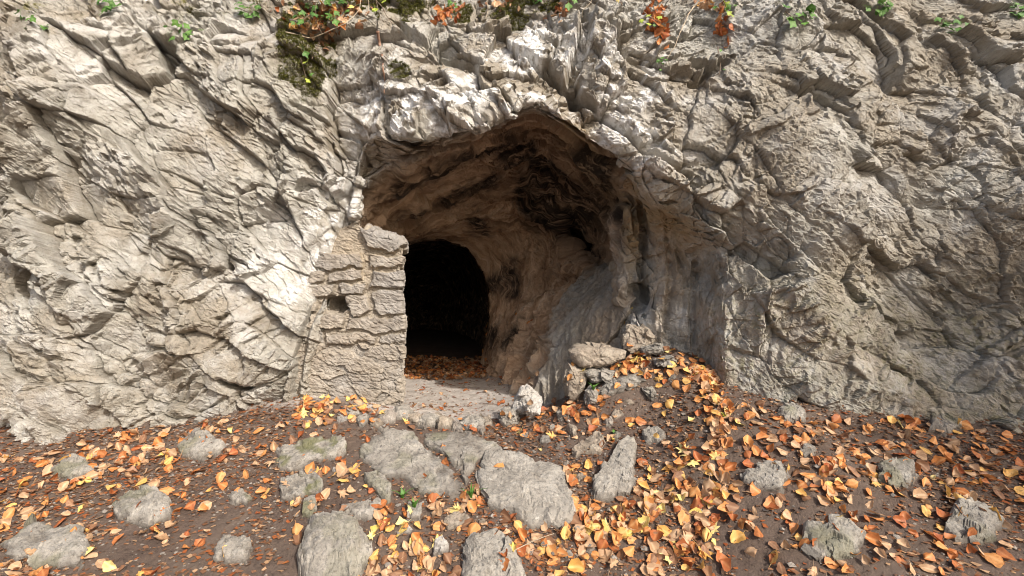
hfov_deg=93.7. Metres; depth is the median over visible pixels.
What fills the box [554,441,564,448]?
stone
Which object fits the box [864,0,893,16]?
ivy sprig
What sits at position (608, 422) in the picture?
stone
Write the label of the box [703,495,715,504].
fallen leaf
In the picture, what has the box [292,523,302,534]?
fallen leaf
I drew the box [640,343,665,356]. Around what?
rock
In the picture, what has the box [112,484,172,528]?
field stone
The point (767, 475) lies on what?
field stone
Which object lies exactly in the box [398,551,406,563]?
fallen leaf
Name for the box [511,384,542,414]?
rock
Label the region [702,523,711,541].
fallen leaf
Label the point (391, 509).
fallen leaf
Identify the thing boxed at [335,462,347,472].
fallen leaf
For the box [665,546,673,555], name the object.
fallen leaf
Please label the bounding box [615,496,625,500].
fallen leaf
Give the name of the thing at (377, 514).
fallen leaf
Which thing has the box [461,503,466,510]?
fallen leaf
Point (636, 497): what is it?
fallen leaf
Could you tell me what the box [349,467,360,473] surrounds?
fallen leaf
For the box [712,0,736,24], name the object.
ivy sprig
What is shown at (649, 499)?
fallen leaf
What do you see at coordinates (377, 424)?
stone
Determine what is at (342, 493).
fallen leaf
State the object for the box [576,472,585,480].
stone
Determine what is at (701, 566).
fallen leaf
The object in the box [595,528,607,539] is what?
fallen leaf
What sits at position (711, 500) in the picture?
fallen leaf
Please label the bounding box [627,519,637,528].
fallen leaf
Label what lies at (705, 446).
fallen leaf
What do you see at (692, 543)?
fallen leaf
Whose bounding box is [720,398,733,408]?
fallen leaf
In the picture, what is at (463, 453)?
stone slab
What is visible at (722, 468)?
fallen leaf
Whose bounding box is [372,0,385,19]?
ivy sprig
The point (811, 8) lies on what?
ivy sprig
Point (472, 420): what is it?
stone
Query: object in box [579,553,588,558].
fallen leaf
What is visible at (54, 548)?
field stone
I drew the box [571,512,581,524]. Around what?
fallen leaf
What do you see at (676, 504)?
fallen leaf
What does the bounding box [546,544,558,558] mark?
fallen leaf
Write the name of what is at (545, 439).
stone
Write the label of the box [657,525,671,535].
fallen leaf
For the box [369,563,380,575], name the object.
fallen leaf
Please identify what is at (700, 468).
fallen leaf
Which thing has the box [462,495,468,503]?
fallen leaf
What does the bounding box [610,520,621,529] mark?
fallen leaf
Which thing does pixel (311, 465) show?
fallen leaf
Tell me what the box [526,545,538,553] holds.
fallen leaf
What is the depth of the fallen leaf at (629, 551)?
2.91 m
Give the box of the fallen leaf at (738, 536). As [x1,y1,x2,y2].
[730,530,745,542]
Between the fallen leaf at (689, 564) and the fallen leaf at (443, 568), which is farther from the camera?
the fallen leaf at (443, 568)
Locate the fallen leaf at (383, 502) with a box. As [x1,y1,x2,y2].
[374,499,386,508]
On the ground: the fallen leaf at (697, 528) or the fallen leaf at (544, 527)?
the fallen leaf at (544, 527)
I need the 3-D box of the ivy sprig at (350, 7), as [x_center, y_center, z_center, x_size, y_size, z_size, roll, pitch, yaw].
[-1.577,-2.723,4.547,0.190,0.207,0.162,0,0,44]
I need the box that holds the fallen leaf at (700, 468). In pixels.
[697,463,708,472]
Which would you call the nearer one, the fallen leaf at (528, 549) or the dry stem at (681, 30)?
the fallen leaf at (528, 549)
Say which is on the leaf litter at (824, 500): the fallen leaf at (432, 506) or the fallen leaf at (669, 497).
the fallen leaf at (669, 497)
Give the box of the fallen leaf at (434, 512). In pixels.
[432,510,436,521]
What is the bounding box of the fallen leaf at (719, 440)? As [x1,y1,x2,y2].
[717,435,726,448]
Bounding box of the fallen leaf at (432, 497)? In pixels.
[427,490,436,503]
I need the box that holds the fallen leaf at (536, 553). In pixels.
[531,548,540,559]
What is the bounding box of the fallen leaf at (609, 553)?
[597,549,612,561]
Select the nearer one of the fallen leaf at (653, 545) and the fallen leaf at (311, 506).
the fallen leaf at (653, 545)
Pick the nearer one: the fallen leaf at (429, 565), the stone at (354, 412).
the fallen leaf at (429, 565)
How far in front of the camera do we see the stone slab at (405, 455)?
3.57 m
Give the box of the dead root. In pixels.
[376,31,384,93]
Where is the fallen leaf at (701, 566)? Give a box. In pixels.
[696,560,704,568]
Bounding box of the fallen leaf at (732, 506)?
[726,500,738,512]
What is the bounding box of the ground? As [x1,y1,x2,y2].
[0,329,1023,575]
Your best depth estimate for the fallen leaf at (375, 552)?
2.95 m
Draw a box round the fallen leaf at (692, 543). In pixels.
[684,541,695,553]
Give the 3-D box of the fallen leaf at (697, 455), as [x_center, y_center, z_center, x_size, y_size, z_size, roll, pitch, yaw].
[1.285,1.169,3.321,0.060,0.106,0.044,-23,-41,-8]
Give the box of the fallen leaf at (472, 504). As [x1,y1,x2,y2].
[467,500,476,512]
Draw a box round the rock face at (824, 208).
[0,0,1023,444]
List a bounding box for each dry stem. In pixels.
[514,533,553,550]
[667,6,694,58]
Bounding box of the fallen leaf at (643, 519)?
[638,516,649,527]
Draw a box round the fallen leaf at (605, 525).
[601,519,610,532]
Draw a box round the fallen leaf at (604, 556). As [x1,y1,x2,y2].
[597,548,606,558]
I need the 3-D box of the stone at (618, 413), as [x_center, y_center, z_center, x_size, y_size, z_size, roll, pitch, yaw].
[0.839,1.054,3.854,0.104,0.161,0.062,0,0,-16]
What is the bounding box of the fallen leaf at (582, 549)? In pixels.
[576,544,586,559]
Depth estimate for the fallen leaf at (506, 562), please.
2.79 m
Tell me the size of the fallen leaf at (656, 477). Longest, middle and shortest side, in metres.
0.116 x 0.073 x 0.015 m
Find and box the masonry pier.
[295,222,408,406]
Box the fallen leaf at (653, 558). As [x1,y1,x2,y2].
[650,552,658,562]
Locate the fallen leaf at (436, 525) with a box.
[432,521,445,530]
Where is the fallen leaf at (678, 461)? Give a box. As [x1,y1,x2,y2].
[673,457,682,464]
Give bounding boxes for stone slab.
[359,428,464,498]
[423,431,502,484]
[475,449,575,529]
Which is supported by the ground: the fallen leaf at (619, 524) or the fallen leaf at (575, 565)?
the fallen leaf at (575, 565)
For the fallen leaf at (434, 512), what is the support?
on the ground
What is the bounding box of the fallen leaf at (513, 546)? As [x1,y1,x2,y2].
[509,542,516,551]
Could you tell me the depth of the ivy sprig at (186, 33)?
4.42 m
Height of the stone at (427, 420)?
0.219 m
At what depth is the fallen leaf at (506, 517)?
3.13 m
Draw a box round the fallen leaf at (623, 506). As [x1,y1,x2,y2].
[614,504,624,515]
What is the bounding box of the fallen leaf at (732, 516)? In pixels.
[728,513,737,520]
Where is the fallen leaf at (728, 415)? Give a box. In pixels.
[715,412,733,417]
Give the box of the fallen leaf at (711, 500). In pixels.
[700,498,716,506]
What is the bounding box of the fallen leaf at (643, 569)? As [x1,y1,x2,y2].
[640,563,647,575]
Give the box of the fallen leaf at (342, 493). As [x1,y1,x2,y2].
[334,488,348,497]
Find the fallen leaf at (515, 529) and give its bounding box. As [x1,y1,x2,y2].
[510,522,526,532]
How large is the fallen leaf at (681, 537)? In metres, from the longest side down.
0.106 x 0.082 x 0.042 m
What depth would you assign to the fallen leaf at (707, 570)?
2.74 m
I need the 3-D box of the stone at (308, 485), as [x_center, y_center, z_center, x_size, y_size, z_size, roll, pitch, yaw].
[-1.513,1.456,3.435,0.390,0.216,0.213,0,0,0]
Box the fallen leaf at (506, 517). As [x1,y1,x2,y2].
[497,508,510,522]
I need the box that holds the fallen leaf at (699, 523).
[693,520,703,527]
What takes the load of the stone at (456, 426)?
on the ground
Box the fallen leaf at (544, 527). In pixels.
[541,521,547,531]
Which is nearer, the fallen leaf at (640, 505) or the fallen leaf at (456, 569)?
the fallen leaf at (456, 569)
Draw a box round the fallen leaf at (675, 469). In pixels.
[670,464,681,472]
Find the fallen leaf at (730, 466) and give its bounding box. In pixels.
[724,462,736,470]
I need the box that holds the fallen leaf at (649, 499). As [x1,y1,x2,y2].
[644,496,654,509]
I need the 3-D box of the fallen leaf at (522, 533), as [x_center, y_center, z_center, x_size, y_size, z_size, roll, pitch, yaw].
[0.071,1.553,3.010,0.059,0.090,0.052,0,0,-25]
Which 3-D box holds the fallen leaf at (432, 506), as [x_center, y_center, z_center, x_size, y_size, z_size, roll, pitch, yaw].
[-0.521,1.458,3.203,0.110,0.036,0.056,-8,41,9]
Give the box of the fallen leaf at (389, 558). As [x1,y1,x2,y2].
[387,555,397,564]
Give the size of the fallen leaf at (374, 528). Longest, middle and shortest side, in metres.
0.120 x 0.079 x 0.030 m
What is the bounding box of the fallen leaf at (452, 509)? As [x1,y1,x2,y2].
[449,506,460,512]
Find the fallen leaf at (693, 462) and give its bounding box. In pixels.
[684,459,699,466]
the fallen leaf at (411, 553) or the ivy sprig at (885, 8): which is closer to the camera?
the fallen leaf at (411, 553)
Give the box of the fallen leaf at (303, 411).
[299,407,308,417]
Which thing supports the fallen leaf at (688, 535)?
on the fallen leaf at (681, 537)
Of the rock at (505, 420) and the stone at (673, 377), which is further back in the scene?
the rock at (505, 420)
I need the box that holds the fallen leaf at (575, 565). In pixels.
[564,558,584,571]
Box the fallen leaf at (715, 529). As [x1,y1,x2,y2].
[711,522,719,533]
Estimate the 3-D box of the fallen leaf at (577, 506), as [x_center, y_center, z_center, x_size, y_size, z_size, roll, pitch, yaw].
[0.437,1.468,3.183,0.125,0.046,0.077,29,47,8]
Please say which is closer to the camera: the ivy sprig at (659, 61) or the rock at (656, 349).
the ivy sprig at (659, 61)
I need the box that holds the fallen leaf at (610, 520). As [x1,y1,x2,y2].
[609,513,616,527]
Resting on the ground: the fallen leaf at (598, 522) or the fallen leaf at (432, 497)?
the fallen leaf at (432, 497)
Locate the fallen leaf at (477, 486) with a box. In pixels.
[470,483,479,491]
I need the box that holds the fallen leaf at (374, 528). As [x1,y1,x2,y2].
[370,523,382,534]
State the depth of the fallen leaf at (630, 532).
3.00 m
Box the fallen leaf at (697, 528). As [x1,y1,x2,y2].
[695,526,700,535]
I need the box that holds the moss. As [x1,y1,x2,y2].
[275,0,559,100]
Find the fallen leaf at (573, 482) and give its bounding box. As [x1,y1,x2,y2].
[568,474,578,486]
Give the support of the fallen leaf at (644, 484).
on the ground
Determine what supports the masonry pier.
on the ground
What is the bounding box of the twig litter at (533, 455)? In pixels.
[22,358,1023,575]
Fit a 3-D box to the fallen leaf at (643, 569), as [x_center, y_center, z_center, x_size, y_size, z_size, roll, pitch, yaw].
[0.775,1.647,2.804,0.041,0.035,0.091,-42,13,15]
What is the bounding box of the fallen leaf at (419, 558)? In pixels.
[416,551,422,565]
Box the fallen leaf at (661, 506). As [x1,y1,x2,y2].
[656,503,665,512]
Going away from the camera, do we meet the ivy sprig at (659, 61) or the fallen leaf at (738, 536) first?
the fallen leaf at (738, 536)
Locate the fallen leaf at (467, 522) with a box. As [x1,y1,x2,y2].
[456,518,472,527]
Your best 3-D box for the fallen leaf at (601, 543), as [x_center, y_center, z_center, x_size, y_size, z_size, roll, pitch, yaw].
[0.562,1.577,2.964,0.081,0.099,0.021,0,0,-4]
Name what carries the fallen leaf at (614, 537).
on the ground
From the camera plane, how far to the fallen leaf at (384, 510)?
3.19 m
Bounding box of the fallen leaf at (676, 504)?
[673,500,683,513]
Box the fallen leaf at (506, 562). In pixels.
[498,557,509,570]
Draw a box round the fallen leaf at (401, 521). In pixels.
[395,516,409,524]
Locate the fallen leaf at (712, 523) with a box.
[708,516,715,526]
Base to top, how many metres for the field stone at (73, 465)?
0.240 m
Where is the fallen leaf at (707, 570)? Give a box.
[702,563,711,575]
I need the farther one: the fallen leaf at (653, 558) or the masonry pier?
the masonry pier
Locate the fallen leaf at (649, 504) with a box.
[644,501,656,512]
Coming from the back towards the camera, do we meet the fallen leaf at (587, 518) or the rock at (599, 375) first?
the rock at (599, 375)
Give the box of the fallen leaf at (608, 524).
[600,518,610,530]
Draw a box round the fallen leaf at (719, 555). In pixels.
[716,551,727,562]
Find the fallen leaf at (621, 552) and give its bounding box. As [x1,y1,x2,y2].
[616,549,625,558]
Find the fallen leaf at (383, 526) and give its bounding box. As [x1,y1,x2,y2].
[378,517,390,530]
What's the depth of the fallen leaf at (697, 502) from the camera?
3.07 m
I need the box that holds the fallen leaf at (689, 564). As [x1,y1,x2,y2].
[683,560,692,571]
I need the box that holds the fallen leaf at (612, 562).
[607,558,618,574]
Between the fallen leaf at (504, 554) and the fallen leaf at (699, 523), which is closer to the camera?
the fallen leaf at (504, 554)
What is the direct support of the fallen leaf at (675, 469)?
on the fallen leaf at (678, 475)
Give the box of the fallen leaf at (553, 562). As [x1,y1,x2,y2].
[547,556,560,564]
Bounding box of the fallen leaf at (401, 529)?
[397,525,406,536]
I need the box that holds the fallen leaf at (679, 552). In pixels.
[674,548,683,556]
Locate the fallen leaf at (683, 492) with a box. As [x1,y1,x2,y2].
[679,489,688,496]
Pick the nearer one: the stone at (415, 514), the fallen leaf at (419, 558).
the fallen leaf at (419, 558)
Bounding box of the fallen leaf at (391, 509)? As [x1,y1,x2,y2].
[385,502,394,512]
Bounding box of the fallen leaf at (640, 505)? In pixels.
[637,501,643,510]
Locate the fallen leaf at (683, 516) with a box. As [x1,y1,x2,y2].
[678,510,689,525]
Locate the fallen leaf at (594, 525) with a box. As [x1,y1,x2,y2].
[587,520,600,530]
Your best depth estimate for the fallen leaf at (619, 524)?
3.05 m
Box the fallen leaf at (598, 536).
[594,530,603,543]
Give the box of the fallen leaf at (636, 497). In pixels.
[633,495,641,505]
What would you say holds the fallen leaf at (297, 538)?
on the leaf crumbs at (394, 568)
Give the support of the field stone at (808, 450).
on the ground
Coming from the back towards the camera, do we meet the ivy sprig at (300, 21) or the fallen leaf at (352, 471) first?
the ivy sprig at (300, 21)
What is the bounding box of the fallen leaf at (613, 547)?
[609,543,618,551]
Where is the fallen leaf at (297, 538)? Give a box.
[293,531,301,542]
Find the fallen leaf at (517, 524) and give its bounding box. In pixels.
[513,520,521,529]
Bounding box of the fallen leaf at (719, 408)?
[717,404,727,411]
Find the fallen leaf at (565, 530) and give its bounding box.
[560,526,570,541]
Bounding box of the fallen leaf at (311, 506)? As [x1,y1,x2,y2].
[307,500,316,509]
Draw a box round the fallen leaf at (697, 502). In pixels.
[690,496,703,512]
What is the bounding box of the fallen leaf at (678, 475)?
[672,470,687,482]
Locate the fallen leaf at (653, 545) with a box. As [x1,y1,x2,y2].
[647,536,658,552]
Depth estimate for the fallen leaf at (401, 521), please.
3.11 m
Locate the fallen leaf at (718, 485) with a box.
[714,483,720,490]
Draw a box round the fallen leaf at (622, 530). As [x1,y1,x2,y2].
[616,527,627,539]
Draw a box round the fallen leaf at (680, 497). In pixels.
[677,493,685,500]
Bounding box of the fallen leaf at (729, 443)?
[721,437,732,449]
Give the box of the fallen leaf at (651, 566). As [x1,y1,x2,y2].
[643,562,663,575]
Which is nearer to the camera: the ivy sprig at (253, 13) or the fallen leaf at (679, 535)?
the fallen leaf at (679, 535)
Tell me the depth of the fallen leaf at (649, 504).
3.13 m
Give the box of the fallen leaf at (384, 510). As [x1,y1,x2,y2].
[380,506,388,515]
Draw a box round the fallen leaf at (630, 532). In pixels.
[622,529,632,536]
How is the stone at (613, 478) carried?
on the ground
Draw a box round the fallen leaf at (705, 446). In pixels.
[701,441,714,450]
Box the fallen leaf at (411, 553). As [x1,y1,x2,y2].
[409,547,420,555]
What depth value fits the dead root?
4.36 m
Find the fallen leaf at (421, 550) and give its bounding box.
[415,545,423,555]
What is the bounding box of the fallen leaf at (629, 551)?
[623,546,634,556]
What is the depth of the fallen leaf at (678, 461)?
3.34 m
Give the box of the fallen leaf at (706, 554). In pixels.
[691,538,714,559]
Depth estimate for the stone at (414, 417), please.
4.23 m
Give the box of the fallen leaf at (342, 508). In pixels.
[339,505,346,511]
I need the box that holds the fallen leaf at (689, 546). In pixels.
[681,544,690,552]
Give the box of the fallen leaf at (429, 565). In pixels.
[426,556,436,571]
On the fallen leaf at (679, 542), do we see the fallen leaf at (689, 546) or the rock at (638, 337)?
the fallen leaf at (689, 546)
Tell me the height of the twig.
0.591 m
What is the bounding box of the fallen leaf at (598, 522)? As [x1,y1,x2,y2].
[593,519,603,531]
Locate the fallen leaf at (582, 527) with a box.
[572,524,584,535]
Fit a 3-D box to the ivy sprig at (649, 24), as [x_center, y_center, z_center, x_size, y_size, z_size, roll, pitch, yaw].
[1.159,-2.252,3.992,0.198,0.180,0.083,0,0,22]
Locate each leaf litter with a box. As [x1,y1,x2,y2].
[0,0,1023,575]
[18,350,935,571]
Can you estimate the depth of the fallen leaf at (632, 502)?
3.16 m
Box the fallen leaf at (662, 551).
[657,545,668,555]
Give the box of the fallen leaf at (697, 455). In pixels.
[693,450,701,461]
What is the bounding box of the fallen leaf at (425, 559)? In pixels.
[422,555,433,568]
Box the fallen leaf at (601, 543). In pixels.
[596,536,608,549]
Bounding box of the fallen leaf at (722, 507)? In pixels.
[717,501,732,512]
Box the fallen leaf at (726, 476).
[717,472,730,484]
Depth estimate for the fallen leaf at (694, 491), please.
3.13 m
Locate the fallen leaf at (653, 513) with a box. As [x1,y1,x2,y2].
[651,503,660,515]
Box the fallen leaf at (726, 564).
[720,558,734,571]
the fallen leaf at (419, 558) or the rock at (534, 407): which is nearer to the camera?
the fallen leaf at (419, 558)
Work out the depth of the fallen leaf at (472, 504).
3.20 m
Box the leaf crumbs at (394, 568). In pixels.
[0,352,1023,575]
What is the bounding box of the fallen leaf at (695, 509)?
[689,507,702,513]
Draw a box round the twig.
[285,0,360,38]
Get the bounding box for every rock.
[498,406,519,426]
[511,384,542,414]
[523,399,541,415]
[556,407,569,421]
[561,359,586,400]
[568,342,625,367]
[584,366,614,383]
[584,385,598,405]
[598,372,646,395]
[620,323,654,355]
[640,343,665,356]
[641,386,658,401]
[653,355,676,366]
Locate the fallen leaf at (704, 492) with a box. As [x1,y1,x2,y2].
[701,489,709,501]
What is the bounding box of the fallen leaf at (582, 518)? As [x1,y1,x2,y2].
[579,511,587,520]
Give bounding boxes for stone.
[0,513,89,570]
[50,453,93,481]
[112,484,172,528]
[177,428,226,462]
[213,534,252,565]
[228,488,251,505]
[276,435,346,472]
[279,472,323,501]
[298,468,316,476]
[302,495,316,518]
[337,413,347,422]
[341,497,382,521]
[346,406,360,415]
[356,413,370,427]
[363,470,392,504]
[370,418,383,427]
[377,410,397,425]
[377,424,388,433]
[393,403,413,419]
[403,525,412,533]
[406,501,421,521]
[408,412,423,425]
[417,412,438,429]
[433,535,448,555]
[436,415,453,429]
[444,511,469,530]
[452,420,463,433]
[459,413,485,431]
[461,528,525,575]
[477,424,485,435]
[478,518,485,524]
[479,413,492,426]
[519,432,528,440]
[539,435,550,443]
[547,424,554,432]
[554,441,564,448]
[565,423,577,436]
[565,550,574,558]
[572,431,605,457]
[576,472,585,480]
[585,544,594,554]
[590,435,636,502]
[603,416,613,427]
[611,409,623,419]
[613,431,620,440]
[624,399,633,405]
[641,426,665,444]
[668,374,676,381]
[739,460,790,493]
[777,402,806,423]
[799,443,816,457]
[800,514,868,562]
[877,456,918,488]
[928,413,961,436]
[944,497,1004,545]
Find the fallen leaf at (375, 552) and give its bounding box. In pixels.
[369,549,378,558]
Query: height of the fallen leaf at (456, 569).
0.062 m
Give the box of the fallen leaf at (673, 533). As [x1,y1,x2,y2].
[665,529,679,542]
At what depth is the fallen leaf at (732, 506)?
3.00 m
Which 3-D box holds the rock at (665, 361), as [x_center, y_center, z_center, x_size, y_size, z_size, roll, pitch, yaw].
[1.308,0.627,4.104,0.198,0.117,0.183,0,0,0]
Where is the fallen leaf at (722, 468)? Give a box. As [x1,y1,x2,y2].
[718,466,729,473]
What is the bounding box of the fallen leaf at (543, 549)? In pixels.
[537,546,545,555]
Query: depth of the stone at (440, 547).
2.95 m
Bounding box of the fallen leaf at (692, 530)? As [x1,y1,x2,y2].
[683,527,697,538]
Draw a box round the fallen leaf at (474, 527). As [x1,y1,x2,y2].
[467,521,480,535]
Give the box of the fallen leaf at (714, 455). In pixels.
[709,450,719,460]
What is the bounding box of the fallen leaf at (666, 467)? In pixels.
[661,464,675,470]
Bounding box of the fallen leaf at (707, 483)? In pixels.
[702,476,715,490]
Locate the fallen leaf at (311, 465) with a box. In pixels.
[304,461,314,473]
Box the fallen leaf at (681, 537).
[679,535,690,547]
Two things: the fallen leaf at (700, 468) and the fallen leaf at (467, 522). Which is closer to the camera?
the fallen leaf at (467, 522)
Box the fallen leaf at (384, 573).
[380,568,391,575]
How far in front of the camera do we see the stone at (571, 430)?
3.83 m
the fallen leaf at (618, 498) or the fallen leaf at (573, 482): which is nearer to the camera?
the fallen leaf at (618, 498)
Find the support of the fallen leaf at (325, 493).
on the ground
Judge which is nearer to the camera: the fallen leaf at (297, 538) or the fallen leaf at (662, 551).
the fallen leaf at (662, 551)
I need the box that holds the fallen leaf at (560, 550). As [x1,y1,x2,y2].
[557,547,567,556]
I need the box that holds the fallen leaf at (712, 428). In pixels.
[710,425,719,433]
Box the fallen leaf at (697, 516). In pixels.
[692,512,708,521]
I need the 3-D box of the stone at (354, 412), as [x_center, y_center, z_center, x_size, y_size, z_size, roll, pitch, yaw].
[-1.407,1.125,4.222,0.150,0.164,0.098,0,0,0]
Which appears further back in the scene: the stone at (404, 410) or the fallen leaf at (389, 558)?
the stone at (404, 410)
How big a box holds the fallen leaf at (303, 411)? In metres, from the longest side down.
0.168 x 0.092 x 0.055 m
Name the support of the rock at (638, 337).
on the ground
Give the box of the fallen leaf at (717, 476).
[714,470,721,481]
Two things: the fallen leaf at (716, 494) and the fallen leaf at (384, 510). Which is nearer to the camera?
the fallen leaf at (716, 494)
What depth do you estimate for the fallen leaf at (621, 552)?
2.91 m
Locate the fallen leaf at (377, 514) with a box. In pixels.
[373,510,382,519]
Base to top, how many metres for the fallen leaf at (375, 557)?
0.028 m
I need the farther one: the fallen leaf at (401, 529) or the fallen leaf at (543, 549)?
the fallen leaf at (401, 529)
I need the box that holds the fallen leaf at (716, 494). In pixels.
[712,489,722,497]
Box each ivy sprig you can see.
[14,9,48,30]
[97,0,124,14]
[163,18,203,41]
[234,1,260,18]
[290,1,318,24]
[300,51,313,82]
[306,0,344,10]
[321,9,339,25]
[340,0,355,12]
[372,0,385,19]
[438,0,461,8]
[565,0,576,10]
[639,11,661,25]
[656,57,667,70]
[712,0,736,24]
[780,2,816,27]
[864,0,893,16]
[934,15,968,32]
[1003,0,1023,18]
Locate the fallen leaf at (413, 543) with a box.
[412,540,422,552]
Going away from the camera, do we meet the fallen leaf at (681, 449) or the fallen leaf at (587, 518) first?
the fallen leaf at (587, 518)
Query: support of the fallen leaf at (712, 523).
on the fallen leaf at (707, 524)
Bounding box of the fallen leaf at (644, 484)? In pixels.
[638,481,649,488]
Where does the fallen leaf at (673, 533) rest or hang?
on the fallen leaf
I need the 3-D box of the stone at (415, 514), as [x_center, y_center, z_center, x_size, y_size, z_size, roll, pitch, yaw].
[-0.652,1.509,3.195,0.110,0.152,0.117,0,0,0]
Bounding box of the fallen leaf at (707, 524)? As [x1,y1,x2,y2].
[699,518,717,530]
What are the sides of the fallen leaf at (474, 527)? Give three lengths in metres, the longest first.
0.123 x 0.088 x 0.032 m
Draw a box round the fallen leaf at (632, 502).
[627,500,635,508]
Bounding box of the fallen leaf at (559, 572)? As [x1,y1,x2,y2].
[554,570,564,575]
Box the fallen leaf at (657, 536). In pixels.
[649,529,663,540]
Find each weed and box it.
[392,487,412,497]
[408,498,418,507]
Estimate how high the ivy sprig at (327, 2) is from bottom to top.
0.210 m
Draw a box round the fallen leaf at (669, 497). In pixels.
[664,495,676,502]
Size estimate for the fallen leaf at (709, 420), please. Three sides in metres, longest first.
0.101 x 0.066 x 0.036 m
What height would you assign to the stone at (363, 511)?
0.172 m
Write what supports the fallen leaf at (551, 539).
on the ground
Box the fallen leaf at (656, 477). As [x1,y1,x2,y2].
[650,474,663,481]
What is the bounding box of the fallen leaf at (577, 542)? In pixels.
[573,532,584,546]
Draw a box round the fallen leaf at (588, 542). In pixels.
[584,538,596,546]
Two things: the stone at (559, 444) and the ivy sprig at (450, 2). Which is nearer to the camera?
the stone at (559, 444)
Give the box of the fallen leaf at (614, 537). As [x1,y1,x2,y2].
[612,530,622,544]
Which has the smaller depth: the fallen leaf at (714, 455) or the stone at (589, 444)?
the fallen leaf at (714, 455)
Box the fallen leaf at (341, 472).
[337,468,345,478]
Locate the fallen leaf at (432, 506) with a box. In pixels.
[427,502,439,509]
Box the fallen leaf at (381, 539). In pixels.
[377,533,386,546]
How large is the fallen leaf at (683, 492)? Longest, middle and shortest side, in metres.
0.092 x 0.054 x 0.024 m
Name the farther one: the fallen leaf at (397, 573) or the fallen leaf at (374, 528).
the fallen leaf at (374, 528)
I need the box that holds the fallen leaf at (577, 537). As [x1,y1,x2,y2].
[574,527,589,540]
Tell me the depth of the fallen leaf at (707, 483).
3.13 m
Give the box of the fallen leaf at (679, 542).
[676,538,690,551]
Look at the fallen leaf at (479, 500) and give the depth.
3.24 m
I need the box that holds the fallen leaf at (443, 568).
[439,559,446,572]
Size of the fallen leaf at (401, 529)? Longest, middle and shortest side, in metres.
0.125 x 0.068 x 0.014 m
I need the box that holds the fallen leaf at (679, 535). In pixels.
[673,533,689,547]
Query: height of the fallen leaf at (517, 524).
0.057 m
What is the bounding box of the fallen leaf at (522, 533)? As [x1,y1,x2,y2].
[518,528,526,541]
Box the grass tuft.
[460,484,485,497]
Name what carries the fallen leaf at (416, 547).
on the fallen leaf at (411, 553)
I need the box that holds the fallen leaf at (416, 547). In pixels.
[413,538,424,559]
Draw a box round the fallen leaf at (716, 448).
[709,443,727,451]
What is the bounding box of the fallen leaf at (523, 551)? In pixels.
[516,545,526,556]
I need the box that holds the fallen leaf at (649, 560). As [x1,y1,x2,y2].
[646,553,659,570]
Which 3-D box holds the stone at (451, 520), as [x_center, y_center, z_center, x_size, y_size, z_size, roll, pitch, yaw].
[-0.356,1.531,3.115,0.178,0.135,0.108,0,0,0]
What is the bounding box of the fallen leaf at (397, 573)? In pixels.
[387,570,405,575]
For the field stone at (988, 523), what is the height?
0.283 m
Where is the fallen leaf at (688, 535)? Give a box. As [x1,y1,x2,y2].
[683,531,693,539]
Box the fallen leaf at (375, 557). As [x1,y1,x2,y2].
[368,555,377,563]
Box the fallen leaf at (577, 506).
[574,503,581,514]
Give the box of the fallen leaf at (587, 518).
[584,513,590,527]
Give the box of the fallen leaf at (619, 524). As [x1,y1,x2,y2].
[617,520,625,526]
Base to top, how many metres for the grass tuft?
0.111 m
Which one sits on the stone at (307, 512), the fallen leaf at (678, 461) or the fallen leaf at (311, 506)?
the fallen leaf at (311, 506)
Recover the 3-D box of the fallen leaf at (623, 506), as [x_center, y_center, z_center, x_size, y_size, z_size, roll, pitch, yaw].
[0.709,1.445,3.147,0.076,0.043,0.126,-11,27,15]
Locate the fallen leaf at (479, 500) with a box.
[475,496,485,504]
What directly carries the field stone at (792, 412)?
on the ground
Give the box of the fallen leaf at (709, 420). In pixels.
[706,415,713,425]
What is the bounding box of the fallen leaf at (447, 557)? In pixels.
[443,552,451,564]
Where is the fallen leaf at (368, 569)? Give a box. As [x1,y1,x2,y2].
[365,560,377,575]
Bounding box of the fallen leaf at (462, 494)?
[459,490,466,499]
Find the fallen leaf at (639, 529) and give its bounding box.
[632,518,642,532]
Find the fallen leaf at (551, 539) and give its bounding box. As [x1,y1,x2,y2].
[545,536,555,543]
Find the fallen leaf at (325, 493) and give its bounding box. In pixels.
[320,488,329,499]
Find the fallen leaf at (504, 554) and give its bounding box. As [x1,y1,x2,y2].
[499,548,507,556]
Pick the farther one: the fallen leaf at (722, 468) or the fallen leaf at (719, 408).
the fallen leaf at (719, 408)
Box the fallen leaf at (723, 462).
[717,459,727,466]
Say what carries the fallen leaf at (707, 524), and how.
on the ground
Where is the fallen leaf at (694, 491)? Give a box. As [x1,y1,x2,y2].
[689,484,700,496]
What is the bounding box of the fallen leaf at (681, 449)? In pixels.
[676,442,691,457]
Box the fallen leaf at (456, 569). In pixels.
[451,565,462,575]
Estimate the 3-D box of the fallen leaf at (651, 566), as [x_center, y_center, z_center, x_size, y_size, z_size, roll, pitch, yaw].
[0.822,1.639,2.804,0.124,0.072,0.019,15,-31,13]
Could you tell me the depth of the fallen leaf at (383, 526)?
3.10 m
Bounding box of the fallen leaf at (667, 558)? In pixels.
[660,553,672,564]

